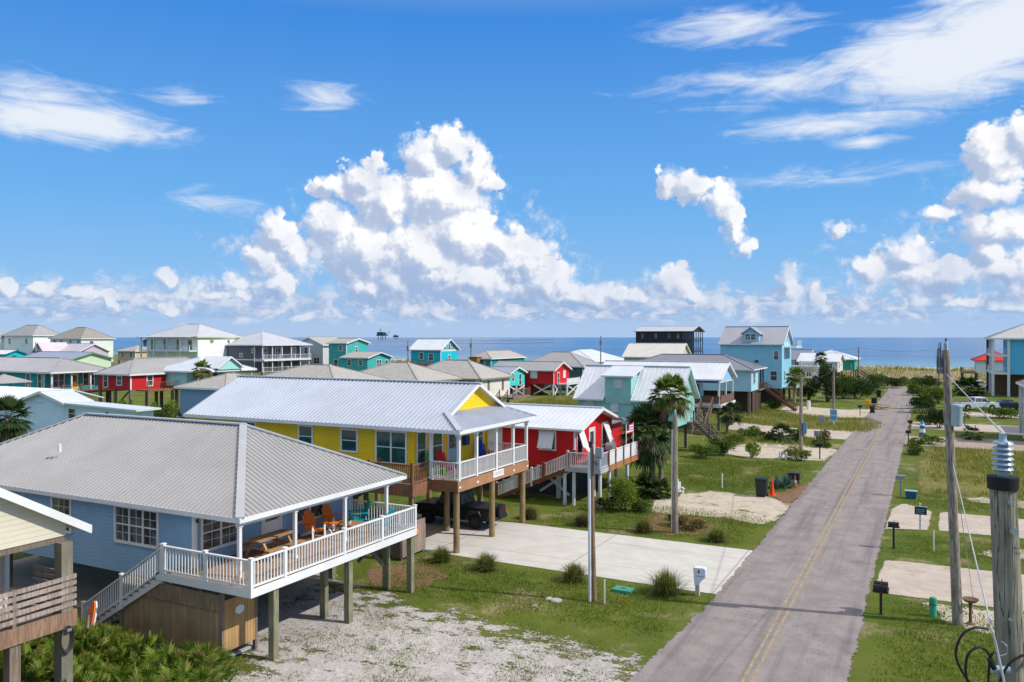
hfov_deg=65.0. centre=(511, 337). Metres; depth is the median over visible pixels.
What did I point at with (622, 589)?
utility box
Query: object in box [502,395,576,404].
dry grass
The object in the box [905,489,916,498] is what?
recycling bin
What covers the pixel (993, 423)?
power line
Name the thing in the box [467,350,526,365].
beach house
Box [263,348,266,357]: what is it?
window
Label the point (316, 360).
window
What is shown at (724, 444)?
shrub
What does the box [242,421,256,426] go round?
window
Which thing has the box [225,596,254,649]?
door
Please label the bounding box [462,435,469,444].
window
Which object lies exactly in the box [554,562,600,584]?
grass clump
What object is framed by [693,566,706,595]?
mailbox
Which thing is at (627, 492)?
shrub
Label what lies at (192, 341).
beach house
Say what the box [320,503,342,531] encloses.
adirondack chair
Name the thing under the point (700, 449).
shrub
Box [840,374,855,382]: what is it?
shrub
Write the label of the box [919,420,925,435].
lighthouse post
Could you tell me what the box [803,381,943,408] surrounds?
service line
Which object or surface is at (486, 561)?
grass clump
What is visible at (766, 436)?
shrub
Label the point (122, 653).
saw palmetto
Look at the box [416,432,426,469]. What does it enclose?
window
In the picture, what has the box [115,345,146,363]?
beach house
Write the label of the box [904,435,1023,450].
driveway
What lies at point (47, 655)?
saw palmetto
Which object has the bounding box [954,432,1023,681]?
utility pole
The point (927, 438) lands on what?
shrub
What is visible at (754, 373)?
window
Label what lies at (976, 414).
driveway
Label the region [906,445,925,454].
shrub
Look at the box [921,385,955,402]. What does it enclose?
shrub
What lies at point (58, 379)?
window
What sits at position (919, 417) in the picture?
shrub
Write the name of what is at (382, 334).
oil platform
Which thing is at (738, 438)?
shrub
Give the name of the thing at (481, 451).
rocking chair
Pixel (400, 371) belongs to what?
beach house
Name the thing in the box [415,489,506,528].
pickup truck
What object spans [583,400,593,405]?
window
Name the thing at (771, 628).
road marking
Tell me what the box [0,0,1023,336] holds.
sky
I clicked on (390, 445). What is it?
window
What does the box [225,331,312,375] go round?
beach house
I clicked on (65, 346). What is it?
beach house
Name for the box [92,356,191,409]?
beach house
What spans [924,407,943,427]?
shrub
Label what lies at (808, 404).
marker stake
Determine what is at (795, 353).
beach house
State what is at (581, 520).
grass clump
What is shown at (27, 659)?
saw palmetto
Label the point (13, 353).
beach house
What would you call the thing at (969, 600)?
bird bath
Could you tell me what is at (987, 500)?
sand patch
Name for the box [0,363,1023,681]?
ground
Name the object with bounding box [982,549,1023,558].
sand patch
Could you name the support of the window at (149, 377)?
in the beach house at (147, 375)
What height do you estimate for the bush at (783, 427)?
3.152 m
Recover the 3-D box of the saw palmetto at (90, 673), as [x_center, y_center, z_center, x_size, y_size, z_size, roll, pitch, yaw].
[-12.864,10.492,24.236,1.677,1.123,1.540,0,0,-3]
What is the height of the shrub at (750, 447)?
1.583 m
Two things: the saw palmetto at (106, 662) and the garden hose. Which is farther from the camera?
the saw palmetto at (106, 662)
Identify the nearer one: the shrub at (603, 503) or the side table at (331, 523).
the side table at (331, 523)
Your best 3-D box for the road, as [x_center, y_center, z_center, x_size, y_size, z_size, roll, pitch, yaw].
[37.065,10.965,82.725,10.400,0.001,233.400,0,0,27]
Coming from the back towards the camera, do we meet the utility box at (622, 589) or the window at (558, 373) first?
the window at (558, 373)
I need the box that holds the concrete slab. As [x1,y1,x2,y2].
[10,555,337,612]
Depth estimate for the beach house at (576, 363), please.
168.85 m
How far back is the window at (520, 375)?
150.34 m
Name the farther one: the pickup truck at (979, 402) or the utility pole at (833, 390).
the pickup truck at (979, 402)
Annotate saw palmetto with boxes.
[0,650,2,665]
[1,650,50,674]
[2,642,53,669]
[2,660,52,681]
[21,665,53,681]
[22,633,51,653]
[25,654,96,681]
[26,614,85,643]
[29,637,45,656]
[33,621,97,648]
[38,636,88,654]
[39,633,80,643]
[40,647,74,667]
[41,654,98,681]
[52,656,90,681]
[60,672,93,681]
[73,631,123,660]
[73,652,115,672]
[73,669,115,681]
[75,620,97,644]
[75,622,131,649]
[75,633,116,657]
[75,644,104,662]
[81,668,101,678]
[89,657,118,671]
[94,663,124,677]
[95,624,139,653]
[96,632,157,656]
[96,644,138,665]
[98,656,144,679]
[101,670,128,681]
[103,628,178,664]
[114,662,161,681]
[117,648,166,666]
[126,671,162,681]
[136,653,181,674]
[141,638,196,668]
[157,656,217,681]
[159,670,191,681]
[168,659,198,681]
[168,660,236,681]
[172,649,195,663]
[173,640,242,680]
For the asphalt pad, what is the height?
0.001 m
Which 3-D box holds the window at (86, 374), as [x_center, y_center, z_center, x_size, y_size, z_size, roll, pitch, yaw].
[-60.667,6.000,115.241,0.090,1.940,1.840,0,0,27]
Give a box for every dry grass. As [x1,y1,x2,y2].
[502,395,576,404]
[513,394,1023,501]
[702,412,860,430]
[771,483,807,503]
[914,448,1023,500]
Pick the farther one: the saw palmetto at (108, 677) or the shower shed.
the shower shed
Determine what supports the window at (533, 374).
in the beach house at (539, 375)
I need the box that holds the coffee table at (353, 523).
[338,520,368,535]
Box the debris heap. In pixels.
[865,400,889,409]
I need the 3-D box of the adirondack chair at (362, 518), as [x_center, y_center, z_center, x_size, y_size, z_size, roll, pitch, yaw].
[-6.668,7.734,35.406,0.940,1.125,0.810,0,0,-28]
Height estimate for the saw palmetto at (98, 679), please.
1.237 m
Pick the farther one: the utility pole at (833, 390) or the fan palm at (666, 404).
the utility pole at (833, 390)
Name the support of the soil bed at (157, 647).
on the ground at (862, 665)
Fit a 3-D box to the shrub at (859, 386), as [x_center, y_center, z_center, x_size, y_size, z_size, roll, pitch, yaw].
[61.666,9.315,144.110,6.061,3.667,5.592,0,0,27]
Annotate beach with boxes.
[391,359,972,369]
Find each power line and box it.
[946,374,1001,431]
[1004,432,1023,435]
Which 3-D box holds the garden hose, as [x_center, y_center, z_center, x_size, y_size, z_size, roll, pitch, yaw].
[-12.742,8.640,23.015,0.140,0.778,0.431,0,0,27]
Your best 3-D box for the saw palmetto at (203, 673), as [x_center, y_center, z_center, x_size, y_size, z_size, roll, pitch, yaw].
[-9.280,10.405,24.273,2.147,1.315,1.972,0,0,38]
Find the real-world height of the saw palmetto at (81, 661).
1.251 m
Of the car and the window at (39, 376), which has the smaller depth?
the window at (39, 376)
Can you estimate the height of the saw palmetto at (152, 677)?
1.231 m
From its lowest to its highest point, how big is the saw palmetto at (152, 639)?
1.517 m
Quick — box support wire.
[952,462,1004,681]
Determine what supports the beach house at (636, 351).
on the ground at (862, 665)
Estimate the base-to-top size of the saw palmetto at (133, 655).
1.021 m
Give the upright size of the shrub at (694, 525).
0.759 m
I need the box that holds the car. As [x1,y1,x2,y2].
[995,399,1022,409]
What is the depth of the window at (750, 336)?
135.39 m
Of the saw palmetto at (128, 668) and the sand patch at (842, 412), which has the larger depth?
the sand patch at (842, 412)
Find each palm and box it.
[0,393,33,441]
[190,359,212,380]
[615,400,672,473]
[629,469,660,496]
[640,474,670,499]
[645,372,696,480]
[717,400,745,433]
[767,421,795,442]
[784,366,806,406]
[813,352,826,391]
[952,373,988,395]
[961,424,985,440]
[963,408,970,425]
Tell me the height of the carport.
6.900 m
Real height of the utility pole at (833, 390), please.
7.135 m
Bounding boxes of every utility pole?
[407,340,409,361]
[470,338,471,356]
[588,440,603,601]
[599,336,601,363]
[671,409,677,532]
[799,377,806,448]
[832,367,834,408]
[936,338,972,625]
[938,343,939,387]
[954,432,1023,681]
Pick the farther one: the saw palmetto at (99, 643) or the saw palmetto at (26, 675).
the saw palmetto at (99, 643)
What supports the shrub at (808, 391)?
on the ground at (862, 665)
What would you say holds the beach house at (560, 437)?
on the ground at (862, 665)
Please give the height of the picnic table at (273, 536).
0.764 m
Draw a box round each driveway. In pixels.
[369,510,752,593]
[877,560,1023,610]
[886,504,931,529]
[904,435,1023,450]
[911,422,1022,431]
[938,512,1023,537]
[963,412,1022,417]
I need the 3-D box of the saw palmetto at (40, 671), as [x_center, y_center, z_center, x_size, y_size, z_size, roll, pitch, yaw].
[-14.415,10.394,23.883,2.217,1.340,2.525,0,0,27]
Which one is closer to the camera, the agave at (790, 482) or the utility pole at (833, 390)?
the agave at (790, 482)
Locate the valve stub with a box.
[779,451,786,459]
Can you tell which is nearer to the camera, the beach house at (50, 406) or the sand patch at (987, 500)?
the sand patch at (987, 500)
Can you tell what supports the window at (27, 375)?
in the beach house at (53, 372)
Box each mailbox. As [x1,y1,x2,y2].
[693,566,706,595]
[816,441,823,458]
[872,579,888,614]
[887,521,899,548]
[895,474,905,495]
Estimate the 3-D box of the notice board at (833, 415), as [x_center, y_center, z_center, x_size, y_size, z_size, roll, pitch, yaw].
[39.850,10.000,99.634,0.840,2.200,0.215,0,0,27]
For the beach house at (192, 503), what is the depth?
31.53 m
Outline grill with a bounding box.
[605,442,616,450]
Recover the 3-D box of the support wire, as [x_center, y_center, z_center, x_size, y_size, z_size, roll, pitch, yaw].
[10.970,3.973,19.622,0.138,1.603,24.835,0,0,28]
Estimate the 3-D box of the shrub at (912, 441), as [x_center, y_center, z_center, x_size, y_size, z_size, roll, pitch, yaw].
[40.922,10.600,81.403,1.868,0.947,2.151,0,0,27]
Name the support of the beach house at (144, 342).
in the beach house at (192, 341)
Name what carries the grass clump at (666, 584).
on the ground at (862, 665)
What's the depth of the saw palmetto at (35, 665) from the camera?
24.44 m
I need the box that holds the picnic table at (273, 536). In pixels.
[235,529,305,560]
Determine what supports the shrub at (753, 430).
on the ground at (862, 665)
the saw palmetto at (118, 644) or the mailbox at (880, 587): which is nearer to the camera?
the saw palmetto at (118, 644)
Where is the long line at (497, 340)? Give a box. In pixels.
[391,339,553,340]
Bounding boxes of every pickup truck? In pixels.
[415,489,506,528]
[953,397,999,409]
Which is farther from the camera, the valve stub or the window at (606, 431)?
the valve stub
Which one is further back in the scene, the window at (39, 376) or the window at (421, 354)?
the window at (421, 354)
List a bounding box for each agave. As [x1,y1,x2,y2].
[767,475,782,488]
[775,473,798,487]
[787,476,798,486]
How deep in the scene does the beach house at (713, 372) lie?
97.00 m
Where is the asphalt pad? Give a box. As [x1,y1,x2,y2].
[1001,426,1022,432]
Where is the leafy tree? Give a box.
[811,363,842,401]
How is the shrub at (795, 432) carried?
on the ground at (862, 665)
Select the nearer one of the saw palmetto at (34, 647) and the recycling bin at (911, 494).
the saw palmetto at (34, 647)
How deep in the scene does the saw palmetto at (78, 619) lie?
28.48 m
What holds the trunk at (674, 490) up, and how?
on the ground at (862, 665)
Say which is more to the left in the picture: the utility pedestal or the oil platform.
the oil platform
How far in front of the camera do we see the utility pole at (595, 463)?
33.43 m
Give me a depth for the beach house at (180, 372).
112.09 m
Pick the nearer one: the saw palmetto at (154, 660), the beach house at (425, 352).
the saw palmetto at (154, 660)
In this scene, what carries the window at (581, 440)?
in the beach house at (560, 437)
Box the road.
[626,385,915,681]
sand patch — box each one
[651,491,790,523]
[721,442,836,460]
[780,406,869,417]
[922,603,994,633]
[966,497,1023,507]
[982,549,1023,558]
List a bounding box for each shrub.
[149,400,179,417]
[151,405,175,417]
[596,496,616,508]
[602,476,640,510]
[631,497,653,511]
[664,514,683,527]
[678,517,701,530]
[688,444,720,457]
[689,519,707,528]
[706,437,737,455]
[724,434,745,444]
[736,425,762,436]
[745,442,760,457]
[760,430,783,440]
[765,400,783,408]
[781,446,811,459]
[786,428,806,440]
[796,380,820,398]
[809,438,831,447]
[815,429,831,440]
[839,379,858,398]
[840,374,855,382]
[840,379,873,398]
[853,374,887,393]
[872,373,892,384]
[882,377,904,387]
[897,376,919,385]
[906,383,932,395]
[906,394,935,412]
[906,437,925,445]
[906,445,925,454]
[913,375,940,386]
[914,414,933,423]
[919,434,944,443]
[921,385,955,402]
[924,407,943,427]
[973,406,1022,417]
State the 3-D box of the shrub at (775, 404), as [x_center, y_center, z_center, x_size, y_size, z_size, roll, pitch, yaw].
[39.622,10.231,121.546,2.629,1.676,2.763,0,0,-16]
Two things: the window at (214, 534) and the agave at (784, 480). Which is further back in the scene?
the agave at (784, 480)
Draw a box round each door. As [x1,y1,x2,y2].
[73,373,77,388]
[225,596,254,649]
[261,515,281,545]
[447,434,456,465]
[589,427,594,453]
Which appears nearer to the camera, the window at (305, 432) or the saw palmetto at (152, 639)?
the saw palmetto at (152, 639)
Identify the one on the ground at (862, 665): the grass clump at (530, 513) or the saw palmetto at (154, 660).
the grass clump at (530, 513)
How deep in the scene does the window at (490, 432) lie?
56.89 m
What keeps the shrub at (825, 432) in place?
on the ground at (862, 665)
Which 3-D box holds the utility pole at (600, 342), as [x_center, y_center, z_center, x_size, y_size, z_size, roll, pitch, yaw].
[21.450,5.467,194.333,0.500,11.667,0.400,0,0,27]
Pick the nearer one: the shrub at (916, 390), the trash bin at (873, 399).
the trash bin at (873, 399)
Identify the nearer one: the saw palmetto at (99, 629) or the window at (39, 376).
the saw palmetto at (99, 629)
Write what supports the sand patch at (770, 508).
on the ground at (862, 665)
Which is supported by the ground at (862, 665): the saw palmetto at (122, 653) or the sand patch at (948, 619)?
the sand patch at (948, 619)
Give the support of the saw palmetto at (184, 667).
on the soil bed at (157, 647)
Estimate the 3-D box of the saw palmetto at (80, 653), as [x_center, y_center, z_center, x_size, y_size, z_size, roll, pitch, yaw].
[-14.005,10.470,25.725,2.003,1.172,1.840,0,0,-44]
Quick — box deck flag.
[626,422,633,458]
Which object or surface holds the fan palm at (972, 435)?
on the ground at (862, 665)
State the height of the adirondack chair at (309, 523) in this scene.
1.125 m
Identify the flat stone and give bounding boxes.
[551,598,561,602]
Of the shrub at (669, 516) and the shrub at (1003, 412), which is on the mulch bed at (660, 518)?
the shrub at (669, 516)
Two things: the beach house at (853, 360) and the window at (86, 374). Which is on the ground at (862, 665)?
the beach house at (853, 360)
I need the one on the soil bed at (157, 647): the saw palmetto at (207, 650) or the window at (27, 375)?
the saw palmetto at (207, 650)
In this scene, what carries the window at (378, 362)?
in the beach house at (352, 353)
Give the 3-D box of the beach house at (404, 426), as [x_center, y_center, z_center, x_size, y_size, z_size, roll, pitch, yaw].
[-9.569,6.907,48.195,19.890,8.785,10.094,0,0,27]
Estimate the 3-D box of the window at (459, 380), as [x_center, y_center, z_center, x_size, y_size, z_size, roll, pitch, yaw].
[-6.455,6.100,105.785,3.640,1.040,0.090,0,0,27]
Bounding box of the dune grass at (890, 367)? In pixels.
[113,354,985,380]
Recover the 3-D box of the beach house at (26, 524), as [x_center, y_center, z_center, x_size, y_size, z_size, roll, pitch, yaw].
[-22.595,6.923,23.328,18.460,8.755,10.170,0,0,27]
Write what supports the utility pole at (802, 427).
on the ground at (862, 665)
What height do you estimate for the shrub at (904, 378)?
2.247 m
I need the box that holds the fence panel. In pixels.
[369,517,425,560]
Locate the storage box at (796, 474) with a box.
[788,472,800,482]
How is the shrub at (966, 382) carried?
on the ground at (862, 665)
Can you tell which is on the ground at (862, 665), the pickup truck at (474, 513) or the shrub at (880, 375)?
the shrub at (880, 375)
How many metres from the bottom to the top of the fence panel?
1.750 m
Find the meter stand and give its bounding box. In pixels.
[814,415,824,438]
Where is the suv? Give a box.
[965,380,985,388]
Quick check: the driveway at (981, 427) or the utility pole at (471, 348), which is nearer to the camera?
the driveway at (981, 427)
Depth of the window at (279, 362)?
178.23 m
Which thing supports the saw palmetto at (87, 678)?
on the soil bed at (157, 647)
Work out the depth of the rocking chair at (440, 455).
43.76 m
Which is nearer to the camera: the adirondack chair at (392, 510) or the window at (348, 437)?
the adirondack chair at (392, 510)
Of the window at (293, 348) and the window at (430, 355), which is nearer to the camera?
the window at (430, 355)
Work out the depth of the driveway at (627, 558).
41.22 m
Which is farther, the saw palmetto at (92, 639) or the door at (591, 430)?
the door at (591, 430)
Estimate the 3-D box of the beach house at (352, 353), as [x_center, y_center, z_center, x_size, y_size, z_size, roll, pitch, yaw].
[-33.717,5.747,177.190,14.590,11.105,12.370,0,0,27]
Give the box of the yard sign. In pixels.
[915,503,927,530]
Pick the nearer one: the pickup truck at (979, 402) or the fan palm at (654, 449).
the fan palm at (654, 449)
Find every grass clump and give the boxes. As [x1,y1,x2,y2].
[423,545,464,565]
[466,550,509,572]
[517,505,544,519]
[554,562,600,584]
[566,512,599,527]
[629,518,655,533]
[633,566,696,599]
[700,526,731,543]
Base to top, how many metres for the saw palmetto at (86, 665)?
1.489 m
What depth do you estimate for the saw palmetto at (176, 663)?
25.11 m
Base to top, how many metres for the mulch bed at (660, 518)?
0.001 m
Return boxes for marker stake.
[807,401,810,408]
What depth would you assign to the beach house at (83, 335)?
224.93 m
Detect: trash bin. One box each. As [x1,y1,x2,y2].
[754,476,768,495]
[869,405,874,412]
[871,397,876,405]
[876,389,880,396]
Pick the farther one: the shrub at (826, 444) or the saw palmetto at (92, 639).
the shrub at (826, 444)
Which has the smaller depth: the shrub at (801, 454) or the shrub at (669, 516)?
the shrub at (669, 516)
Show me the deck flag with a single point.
(629, 428)
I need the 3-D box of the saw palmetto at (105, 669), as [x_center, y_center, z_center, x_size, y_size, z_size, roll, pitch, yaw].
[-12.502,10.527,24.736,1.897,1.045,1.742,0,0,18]
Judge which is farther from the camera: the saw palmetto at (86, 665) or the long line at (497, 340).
the long line at (497, 340)
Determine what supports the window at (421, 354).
in the beach house at (425, 352)
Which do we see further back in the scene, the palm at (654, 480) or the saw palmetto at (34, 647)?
the palm at (654, 480)
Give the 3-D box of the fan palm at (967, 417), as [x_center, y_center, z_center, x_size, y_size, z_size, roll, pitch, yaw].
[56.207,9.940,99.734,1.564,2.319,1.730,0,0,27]
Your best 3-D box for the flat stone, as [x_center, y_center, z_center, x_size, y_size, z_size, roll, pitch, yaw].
[1.845,10.975,33.594,0.519,0.110,0.539,0,0,-4]
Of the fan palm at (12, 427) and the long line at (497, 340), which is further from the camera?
the long line at (497, 340)
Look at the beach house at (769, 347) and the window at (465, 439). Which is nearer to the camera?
the window at (465, 439)
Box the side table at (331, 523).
[326,521,338,533]
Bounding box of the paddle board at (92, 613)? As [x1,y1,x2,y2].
[86,601,97,625]
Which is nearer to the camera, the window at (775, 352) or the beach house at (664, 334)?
the window at (775, 352)
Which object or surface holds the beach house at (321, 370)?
on the ground at (862, 665)
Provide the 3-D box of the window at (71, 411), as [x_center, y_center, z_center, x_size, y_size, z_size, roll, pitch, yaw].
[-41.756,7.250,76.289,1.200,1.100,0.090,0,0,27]
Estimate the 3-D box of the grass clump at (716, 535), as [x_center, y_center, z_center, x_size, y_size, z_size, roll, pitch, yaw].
[10.963,10.638,43.336,2.357,1.072,2.334,0,0,-13]
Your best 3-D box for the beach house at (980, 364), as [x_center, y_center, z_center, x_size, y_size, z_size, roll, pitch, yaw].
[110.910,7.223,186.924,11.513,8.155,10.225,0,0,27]
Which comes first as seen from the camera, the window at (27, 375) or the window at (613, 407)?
the window at (613, 407)
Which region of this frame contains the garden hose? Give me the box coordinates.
[60,625,74,652]
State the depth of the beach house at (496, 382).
108.55 m
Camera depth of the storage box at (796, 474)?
60.15 m
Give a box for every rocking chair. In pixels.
[425,451,444,476]
[436,448,454,473]
[478,439,492,462]
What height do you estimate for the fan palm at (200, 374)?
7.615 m
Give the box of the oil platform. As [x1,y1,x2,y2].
[376,328,389,338]
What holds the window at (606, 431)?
in the beach house at (560, 437)
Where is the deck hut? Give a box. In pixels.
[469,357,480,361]
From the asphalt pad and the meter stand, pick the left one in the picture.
the meter stand
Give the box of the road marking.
[741,390,901,681]
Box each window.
[25,373,30,386]
[37,373,41,387]
[51,496,71,533]
[53,373,64,387]
[68,408,75,418]
[83,372,94,385]
[103,375,107,387]
[114,506,158,548]
[116,375,121,385]
[147,375,152,385]
[163,339,165,349]
[188,339,191,349]
[200,518,236,551]
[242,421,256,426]
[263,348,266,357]
[263,362,266,371]
[275,347,280,357]
[278,361,283,370]
[292,347,295,356]
[297,503,323,523]
[298,424,312,443]
[313,357,319,363]
[340,428,357,452]
[358,360,362,365]
[375,429,406,463]
[376,359,381,365]
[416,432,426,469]
[419,352,423,359]
[428,353,433,360]
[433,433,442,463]
[459,380,474,381]
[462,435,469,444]
[478,431,483,449]
[488,427,501,449]
[519,373,521,385]
[530,371,536,377]
[537,430,555,450]
[557,372,559,384]
[576,431,589,454]
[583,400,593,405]
[602,421,614,445]
[610,403,618,411]
[614,379,621,387]
[745,333,755,339]
[753,372,755,384]
[770,371,776,380]
[773,350,778,359]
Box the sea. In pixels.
[113,337,1002,367]
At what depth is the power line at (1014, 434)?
8.89 m
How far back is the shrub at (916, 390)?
151.53 m
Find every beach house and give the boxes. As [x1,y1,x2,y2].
[0,325,59,355]
[0,350,28,356]
[0,356,128,403]
[0,386,160,432]
[0,412,416,661]
[0,488,91,681]
[24,351,114,393]
[31,342,110,355]
[48,327,115,365]
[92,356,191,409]
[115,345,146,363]
[139,324,242,358]
[142,338,146,346]
[155,356,256,416]
[173,373,243,418]
[183,375,536,552]
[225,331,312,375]
[262,364,388,378]
[301,337,337,364]
[326,338,393,370]
[360,362,462,381]
[406,339,460,366]
[426,359,529,402]
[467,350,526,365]
[475,403,646,506]
[488,366,527,394]
[493,361,579,395]
[530,352,601,388]
[572,349,623,363]
[572,364,727,450]
[602,360,736,434]
[622,343,691,360]
[634,326,704,353]
[639,354,797,413]
[718,326,803,403]
[785,352,844,389]
[791,349,813,383]
[823,350,870,378]
[960,351,1002,379]
[984,324,1023,396]
[1015,379,1023,438]
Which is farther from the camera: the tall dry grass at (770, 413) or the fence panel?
the tall dry grass at (770, 413)
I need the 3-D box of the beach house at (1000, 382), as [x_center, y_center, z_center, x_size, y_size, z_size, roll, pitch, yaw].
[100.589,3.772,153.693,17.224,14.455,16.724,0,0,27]
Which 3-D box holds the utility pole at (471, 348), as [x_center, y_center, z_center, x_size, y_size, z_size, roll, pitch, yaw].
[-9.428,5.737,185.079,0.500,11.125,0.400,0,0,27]
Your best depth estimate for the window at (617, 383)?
77.45 m
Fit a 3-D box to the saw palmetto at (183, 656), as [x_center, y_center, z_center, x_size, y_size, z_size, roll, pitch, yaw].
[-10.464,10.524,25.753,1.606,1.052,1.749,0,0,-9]
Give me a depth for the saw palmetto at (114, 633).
27.46 m
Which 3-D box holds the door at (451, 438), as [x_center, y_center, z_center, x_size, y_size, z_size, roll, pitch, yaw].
[-3.365,6.265,45.571,0.090,2.150,1.150,0,0,27]
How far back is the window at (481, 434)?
48.53 m
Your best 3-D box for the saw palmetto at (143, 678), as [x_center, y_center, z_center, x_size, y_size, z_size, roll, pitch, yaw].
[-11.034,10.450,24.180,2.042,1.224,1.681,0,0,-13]
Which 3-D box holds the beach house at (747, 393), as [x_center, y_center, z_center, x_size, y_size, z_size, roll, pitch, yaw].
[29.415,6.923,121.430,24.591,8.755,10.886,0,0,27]
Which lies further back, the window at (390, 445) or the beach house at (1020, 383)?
the beach house at (1020, 383)
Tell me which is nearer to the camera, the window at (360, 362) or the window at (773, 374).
the window at (773, 374)
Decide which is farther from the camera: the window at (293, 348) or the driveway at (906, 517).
the window at (293, 348)
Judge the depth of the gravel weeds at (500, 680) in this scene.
28.24 m
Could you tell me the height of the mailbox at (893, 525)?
1.570 m
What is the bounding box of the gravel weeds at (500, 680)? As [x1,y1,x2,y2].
[220,593,638,681]
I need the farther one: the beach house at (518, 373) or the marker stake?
the beach house at (518, 373)
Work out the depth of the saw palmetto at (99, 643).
26.33 m
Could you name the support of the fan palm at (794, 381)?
on the ground at (862, 665)
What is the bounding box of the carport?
[0,374,31,386]
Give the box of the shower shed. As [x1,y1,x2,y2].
[120,572,257,663]
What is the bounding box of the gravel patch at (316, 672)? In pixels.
[218,579,641,681]
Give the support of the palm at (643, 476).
on the ground at (862, 665)
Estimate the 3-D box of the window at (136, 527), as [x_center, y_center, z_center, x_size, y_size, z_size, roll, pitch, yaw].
[-14.204,7.140,30.381,2.500,1.450,0.090,0,0,27]
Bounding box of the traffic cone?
[768,478,775,495]
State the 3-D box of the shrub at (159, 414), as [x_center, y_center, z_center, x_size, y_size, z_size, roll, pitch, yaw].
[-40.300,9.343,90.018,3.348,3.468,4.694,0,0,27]
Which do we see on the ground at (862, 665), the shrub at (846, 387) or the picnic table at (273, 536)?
the shrub at (846, 387)
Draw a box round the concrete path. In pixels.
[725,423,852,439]
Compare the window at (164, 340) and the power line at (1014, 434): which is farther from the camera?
the window at (164, 340)
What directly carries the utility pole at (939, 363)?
on the ground at (862, 665)
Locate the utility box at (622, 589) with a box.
[612,585,634,594]
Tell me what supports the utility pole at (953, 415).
on the ground at (862, 665)
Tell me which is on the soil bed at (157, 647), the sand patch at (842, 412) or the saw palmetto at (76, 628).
the saw palmetto at (76, 628)
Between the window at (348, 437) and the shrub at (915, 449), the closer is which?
the window at (348, 437)
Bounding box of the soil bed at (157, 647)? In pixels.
[16,602,232,669]
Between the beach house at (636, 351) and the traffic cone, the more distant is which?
the beach house at (636, 351)
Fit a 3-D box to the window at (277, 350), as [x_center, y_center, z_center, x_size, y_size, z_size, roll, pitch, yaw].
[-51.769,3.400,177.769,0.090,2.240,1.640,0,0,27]
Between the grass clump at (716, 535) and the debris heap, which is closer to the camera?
the grass clump at (716, 535)
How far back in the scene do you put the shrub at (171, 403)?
94.84 m
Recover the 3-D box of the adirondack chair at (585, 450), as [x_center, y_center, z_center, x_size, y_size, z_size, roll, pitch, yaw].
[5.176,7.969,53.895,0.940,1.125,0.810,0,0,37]
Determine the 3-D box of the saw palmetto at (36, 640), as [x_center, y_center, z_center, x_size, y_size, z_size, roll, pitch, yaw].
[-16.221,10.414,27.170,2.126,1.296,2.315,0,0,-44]
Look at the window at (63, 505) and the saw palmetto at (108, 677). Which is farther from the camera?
the window at (63, 505)
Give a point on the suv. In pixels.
(981, 383)
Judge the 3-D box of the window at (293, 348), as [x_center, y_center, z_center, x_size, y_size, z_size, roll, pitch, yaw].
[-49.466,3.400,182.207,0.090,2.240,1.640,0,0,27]
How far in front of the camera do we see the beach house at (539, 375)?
153.19 m
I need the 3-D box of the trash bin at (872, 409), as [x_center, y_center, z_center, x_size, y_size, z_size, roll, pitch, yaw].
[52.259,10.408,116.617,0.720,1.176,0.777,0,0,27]
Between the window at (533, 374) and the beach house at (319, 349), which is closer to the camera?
the window at (533, 374)
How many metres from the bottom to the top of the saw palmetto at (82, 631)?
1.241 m
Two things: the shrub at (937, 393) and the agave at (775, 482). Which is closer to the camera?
the agave at (775, 482)
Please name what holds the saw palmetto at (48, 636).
on the soil bed at (157, 647)
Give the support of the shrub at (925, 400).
on the ground at (862, 665)
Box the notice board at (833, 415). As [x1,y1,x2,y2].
[830,409,836,424]
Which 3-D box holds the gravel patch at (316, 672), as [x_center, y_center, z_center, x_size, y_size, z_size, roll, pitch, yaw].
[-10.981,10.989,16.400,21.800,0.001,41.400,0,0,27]
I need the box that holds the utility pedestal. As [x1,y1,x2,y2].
[929,596,936,617]
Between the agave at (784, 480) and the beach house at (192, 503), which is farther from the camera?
the agave at (784, 480)
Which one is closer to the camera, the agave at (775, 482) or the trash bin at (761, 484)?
the trash bin at (761, 484)
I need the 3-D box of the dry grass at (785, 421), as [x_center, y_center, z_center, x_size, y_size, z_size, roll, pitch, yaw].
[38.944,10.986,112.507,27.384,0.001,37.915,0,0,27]
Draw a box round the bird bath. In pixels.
[962,596,978,625]
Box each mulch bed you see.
[365,562,448,587]
[648,512,711,534]
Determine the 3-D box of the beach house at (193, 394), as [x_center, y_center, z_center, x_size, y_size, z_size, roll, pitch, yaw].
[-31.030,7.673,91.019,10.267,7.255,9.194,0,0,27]
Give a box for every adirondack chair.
[300,509,327,539]
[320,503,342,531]
[348,499,371,525]
[371,508,397,534]
[581,447,587,463]
[678,479,684,496]
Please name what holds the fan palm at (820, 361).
on the ground at (862, 665)

